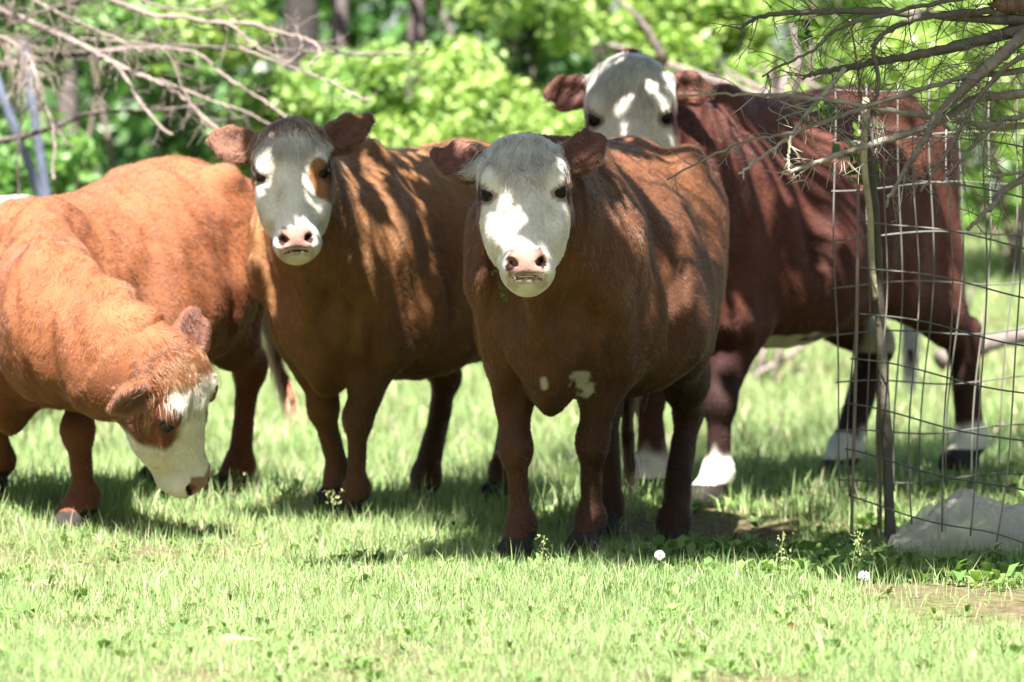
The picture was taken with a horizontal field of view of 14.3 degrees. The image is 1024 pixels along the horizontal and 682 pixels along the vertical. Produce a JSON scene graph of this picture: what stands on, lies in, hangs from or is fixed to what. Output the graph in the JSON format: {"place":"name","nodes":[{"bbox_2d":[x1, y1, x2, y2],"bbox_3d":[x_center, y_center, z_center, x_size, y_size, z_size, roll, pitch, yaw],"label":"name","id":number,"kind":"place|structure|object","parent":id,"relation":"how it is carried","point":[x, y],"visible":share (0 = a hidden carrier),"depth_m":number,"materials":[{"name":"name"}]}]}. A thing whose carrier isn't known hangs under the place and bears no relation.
{"place":"outdoors","nodes":[
{"label":"outdoors","id":0,"kind":"place"},
{"bbox_2d":[322,488,342,524],"bbox_3d":[-0.599,0.573,13.743,0.059,0.158,0.066,-1,2,-35],"label":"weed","id":1,"kind":"object","parent":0,"point":[328,492],"depth_m":13.74,"materials":[{"name":"green plant"}]},
{"bbox_2d":[0,213,1023,681],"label":"ground","id":2,"kind":"structure","parent":0,"point":[702,523],"depth_m":12.85,"materials":[{"name":"plant"}]},
{"bbox_2d":[0,77,44,197],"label":"pole","id":3,"kind":"object","parent":2,"relation":"on","point":[35,182],"visible":0.25,"depth_m":20.46,"materials":[{"name":"metal"}]},
{"bbox_2d":[0,196,64,414],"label":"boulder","id":4,"kind":"object","parent":2,"relation":"on","point":[3,198],"visible":0.01,"depth_m":21.43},
{"bbox_2d":[20,41,50,195],"bbox_3d":[-2.329,-0.503,20.795,0.354,2.039,0.056,0,2,0],"label":"pole","id":5,"kind":"object","parent":2,"relation":"on","point":[41,161],"visible":0.2,"depth_m":20.76,"materials":[{"name":"metal"}]},
{"bbox_2d":[1,1,79,191],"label":"tree","id":6,"kind":"object","parent":2,"relation":"on","point":[63,108],"visible":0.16,"depth_m":27.96,"materials":[{"name":"brown plant"}]},
{"bbox_2d":[0,0,159,197],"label":"shrub","id":7,"kind":"object","parent":2,"relation":"on","point":[72,158],"visible":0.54,"depth_m":23.05,"materials":[{"name":"green plant"}]},
{"bbox_2d":[0,0,250,194],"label":"shrub","id":8,"kind":"object","parent":2,"relation":"on","point":[165,142],"visible":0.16,"depth_m":24.72,"materials":[{"name":"green plant"}]},
{"bbox_2d":[0,154,302,530],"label":"cow","id":9,"kind":"object","parent":2,"relation":"on","point":[131,304],"visible":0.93,"depth_m":13.63},
{"bbox_2d":[0,0,430,197],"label":"bare conifer","id":10,"kind":"object","parent":2,"relation":"on","point":[28,61],"visible":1,"depth_m":16.93,"materials":[{"name":"brown plant"}]},
{"bbox_2d":[122,0,317,376],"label":"shrub","id":11,"kind":"object","parent":2,"relation":"on","point":[285,93],"visible":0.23,"depth_m":23.68,"materials":[{"name":"green plant"}]},
{"bbox_2d":[226,469,244,496],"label":"grass stalk","id":12,"kind":"object","parent":2,"relation":"on","point":[237,480],"depth_m":14.65,"materials":[{"name":"green plant"}]},
{"bbox_2d":[217,634,260,645],"bbox_3d":[-0.712,0.780,10.565,0.122,0.042,0.093,1,2,23],"label":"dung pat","id":13,"kind":"object","parent":2,"relation":"on","point":[228,638],"visible":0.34,"depth_m":10.55,"materials":[{"name":"beige plant"}]},
{"bbox_2d":[251,539,270,564],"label":"grass stalk","id":14,"kind":"object","parent":2,"relation":"on","point":[259,542],"depth_m":12.77,"materials":[{"name":"green plant"}]},
{"bbox_2d":[218,57,360,129],"bbox_3d":[-1.294,-0.806,25.506,1.600,2.039,1.102,-1,2,-18],"label":"shrub","id":15,"kind":"object","parent":2,"relation":"on","point":[237,93],"visible":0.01,"depth_m":25.65,"materials":[{"name":"green plant"}]},
{"bbox_2d":[284,0,318,77],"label":"tree","id":16,"kind":"object","parent":2,"relation":"on","point":[307,9],"visible":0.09,"depth_m":26.81,"materials":[{"name":"brown plant"}]},
{"bbox_2d":[251,0,425,123],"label":"tree","id":17,"kind":"object","parent":2,"relation":"on","point":[416,25],"visible":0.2,"depth_m":28.85,"materials":[{"name":"brown plant"}]},
{"bbox_2d":[204,110,508,522],"bbox_3d":[-0.466,-0.063,14.353,0.817,1.433,2.292,1,2,27],"label":"cow","id":18,"kind":"object","parent":2,"relation":"on","point":[354,263],"visible":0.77,"depth_m":13.95},
{"bbox_2d":[294,37,498,141],"bbox_3d":[-0.721,-0.768,24.494,1.325,2.092,1.351,0,2,0],"label":"shrub","id":19,"kind":"object","parent":2,"relation":"on","point":[378,72],"visible":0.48,"depth_m":24.26,"materials":[{"name":"green plant"}]},
{"bbox_2d":[331,0,462,60],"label":"tree","id":20,"kind":"object","parent":2,"relation":"on","point":[339,18],"visible":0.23,"depth_m":27.90,"materials":[{"name":"brown plant"}]},
{"bbox_2d":[368,34,584,372],"bbox_3d":[-0.171,-0.752,24.095,1.573,2.111,1.232,0,2,0],"label":"shrub","id":21,"kind":"object","parent":2,"relation":"on","point":[388,129],"visible":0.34,"depth_m":23.97,"materials":[{"name":"green plant"}]},
{"bbox_2d":[411,0,573,139],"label":"shrub","id":22,"kind":"object","parent":2,"relation":"on","point":[530,57],"visible":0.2,"depth_m":27.33,"materials":[{"name":"green plant"}]},
{"bbox_2d":[495,451,508,523],"bbox_3d":[-0.027,0.529,14.217,0.057,0.296,0.101,-1,2,-15],"label":"grass stalk","id":23,"kind":"object","parent":2,"relation":"on","point":[496,452],"depth_m":14.22,"materials":[{"name":"green plant"}]},
{"bbox_2d":[406,0,606,139],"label":"shrub","id":24,"kind":"object","parent":2,"relation":"on","point":[550,18],"visible":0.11,"depth_m":25.35,"materials":[{"name":"green plant"}]},
{"bbox_2d":[0,0,1022,235],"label":"woodland","id":25,"kind":"object","parent":2,"relation":"on","point":[132,135],"visible":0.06,"depth_m":33.03,"materials":[{"name":"green plant"}]},
{"bbox_2d":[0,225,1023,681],"bbox_3d":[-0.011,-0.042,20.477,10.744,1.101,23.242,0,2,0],"label":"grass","id":26,"kind":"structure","parent":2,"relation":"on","point":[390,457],"depth_m":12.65,"materials":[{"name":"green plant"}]},
{"bbox_2d":[0,462,1023,681],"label":"weeds","id":27,"kind":"object","parent":2,"relation":"on","point":[688,545],"visible":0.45,"depth_m":12.26,"materials":[{"name":"green plant"}]},
{"bbox_2d":[501,5,566,105],"bbox_3d":[0.018,-3.749,28.308,4.590,7.704,4.034,0,2,0],"label":"tree","id":28,"kind":"object","parent":2,"relation":"on","point":[514,40],"visible":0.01,"depth_m":28.41,"materials":[{"name":"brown plant"}]},
{"bbox_2d":[464,2,609,66],"bbox_3d":[0.464,-4.351,32.719,4.134,8.371,3.999,0,2,0],"label":"tree","id":29,"kind":"object","parent":2,"relation":"on","point":[602,48],"visible":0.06,"depth_m":32.85,"materials":[{"name":"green plant"}]},
{"bbox_2d":[530,534,553,584],"bbox_3d":[0.089,0.659,12.066,0.072,0.182,0.048,0,2,0],"label":"grass stalk","id":30,"kind":"object","parent":2,"relation":"on","point":[541,554],"depth_m":12.06,"materials":[{"name":"green plant"}]},
{"bbox_2d":[426,127,729,560],"bbox_3d":[0.218,0.045,13.251,0.786,1.442,2.260,1,2,15],"label":"cow","id":31,"kind":"object","parent":2,"relation":"on","point":[606,257],"visible":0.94,"depth_m":12.89},
{"bbox_2d":[490,268,508,302],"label":"grass sprig","id":32,"kind":"object","parent":31,"relation":"hanging from","point":[502,289],"depth_m":12.51,"materials":[{"name":"green plant"}]},
{"bbox_2d":[654,550,666,569],"bbox_3d":[0.442,0.683,12.190,0.038,0.122,0.032,-1,2,-35],"label":"dandelion clock","id":33,"kind":"object","parent":2,"relation":"on","point":[659,554],"visible":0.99,"depth_m":12.18,"materials":[{"name":"white plant"}]},
{"bbox_2d":[553,0,791,130],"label":"shrub","id":34,"kind":"object","parent":2,"relation":"on","point":[625,37],"visible":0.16,"depth_m":26.96,"materials":[{"name":"green plant"}]},
{"bbox_2d":[609,0,801,93],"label":"leaning trunk","id":35,"kind":"object","parent":2,"relation":"on","point":[661,56],"visible":0.36,"depth_m":22.23,"materials":[{"name":"brown plant"}]},
{"bbox_2d":[682,58,839,387],"bbox_3d":[1.256,-0.647,23.087,1.641,1.906,1.055,0,2,0],"label":"brush pile","id":36,"kind":"object","parent":2,"relation":"on","point":[778,360],"visible":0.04,"depth_m":22.93,"materials":[{"name":"brown plant"}]},
{"bbox_2d":[542,46,988,508],"bbox_3d":[0.923,-0.225,15.515,0.856,1.705,2.429,2,2,39],"label":"cow","id":37,"kind":"object","parent":2,"relation":"on","point":[779,291],"visible":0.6,"depth_m":15.22},
{"bbox_2d":[771,531,792,577],"bbox_3d":[0.806,0.654,12.095,0.066,0.185,0.077,-1,2,-21],"label":"grass stalk","id":38,"kind":"object","parent":2,"relation":"on","point":[781,551],"depth_m":12.09,"materials":[{"name":"green plant"}]},
{"bbox_2d":[786,621,799,627],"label":"dead leaf","id":39,"kind":"object","parent":2,"relation":"on","point":[789,624],"visible":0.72,"depth_m":10.81,"materials":[{"name":"brown plant"}]},
{"bbox_2d":[638,0,968,105],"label":"shrub","id":40,"kind":"object","parent":2,"relation":"on","point":[692,44],"visible":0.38,"depth_m":26.43,"materials":[{"name":"green plant"}]},
{"bbox_2d":[656,0,1023,240],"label":"shade tree","id":41,"kind":"object","parent":2,"relation":"on","point":[1001,12],"visible":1,"depth_m":12.29,"materials":[{"name":"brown plant"}]},
{"bbox_2d":[797,17,885,539],"bbox_3d":[1.150,-0.138,13.369,0.210,1.829,0.575,1,2,35],"label":"sapling","id":42,"kind":"object","parent":2,"relation":"on","point":[813,22],"visible":0.52,"depth_m":13.28,"materials":[{"name":"brown plant"}]},
{"bbox_2d":[858,571,869,611],"bbox_3d":[0.970,0.706,11.289,0.032,0.146,0.032,0,2,0],"label":"dandelion clock","id":43,"kind":"object","parent":2,"relation":"on","point":[863,576],"visible":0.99,"depth_m":11.28,"materials":[{"name":"white plant"}]},
{"bbox_2d":[772,0,1023,158],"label":"shrub","id":44,"kind":"object","parent":2,"relation":"on","point":[951,28],"visible":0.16,"depth_m":27.06,"materials":[{"name":"green plant"}]},
{"bbox_2d":[830,76,1023,550],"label":"wire cage","id":45,"kind":"object","parent":2,"relation":"on","point":[874,250],"visible":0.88,"depth_m":13.29,"materials":[{"name":"metal"}]},
{"bbox_2d":[831,0,1023,281],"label":"shrub","id":46,"kind":"object","parent":2,"relation":"on","point":[1009,254],"visible":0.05,"depth_m":28.54,"materials":[{"name":"green plant"}]},
{"bbox_2d":[887,488,1023,557],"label":"rock","id":47,"kind":"object","parent":2,"relation":"on","point":[957,508],"visible":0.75,"depth_m":13.01,"materials":[{"name":"beige stone"}]},
{"bbox_2d":[933,288,1023,370],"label":"fallen log","id":48,"kind":"object","parent":2,"relation":"on","point":[940,357],"visible":0.45,"depth_m":20.61,"materials":[{"name":"beige plant"}]},
{"bbox_2d":[1,0,1023,202],"label":"sky","id":49,"kind":"structure","parent":0,"point":[392,23],"materials":[{"name":"white"}]},
{"bbox_2d":[845,531,869,588],"bbox_3d":[1.015,0.653,12.022,0.052,0.190,0.070,2,3,44],"label":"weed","id":50,"kind":"object","parent":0,"point":[860,539],"depth_m":12.02,"materials":[{"name":"green plant"}]}
]}

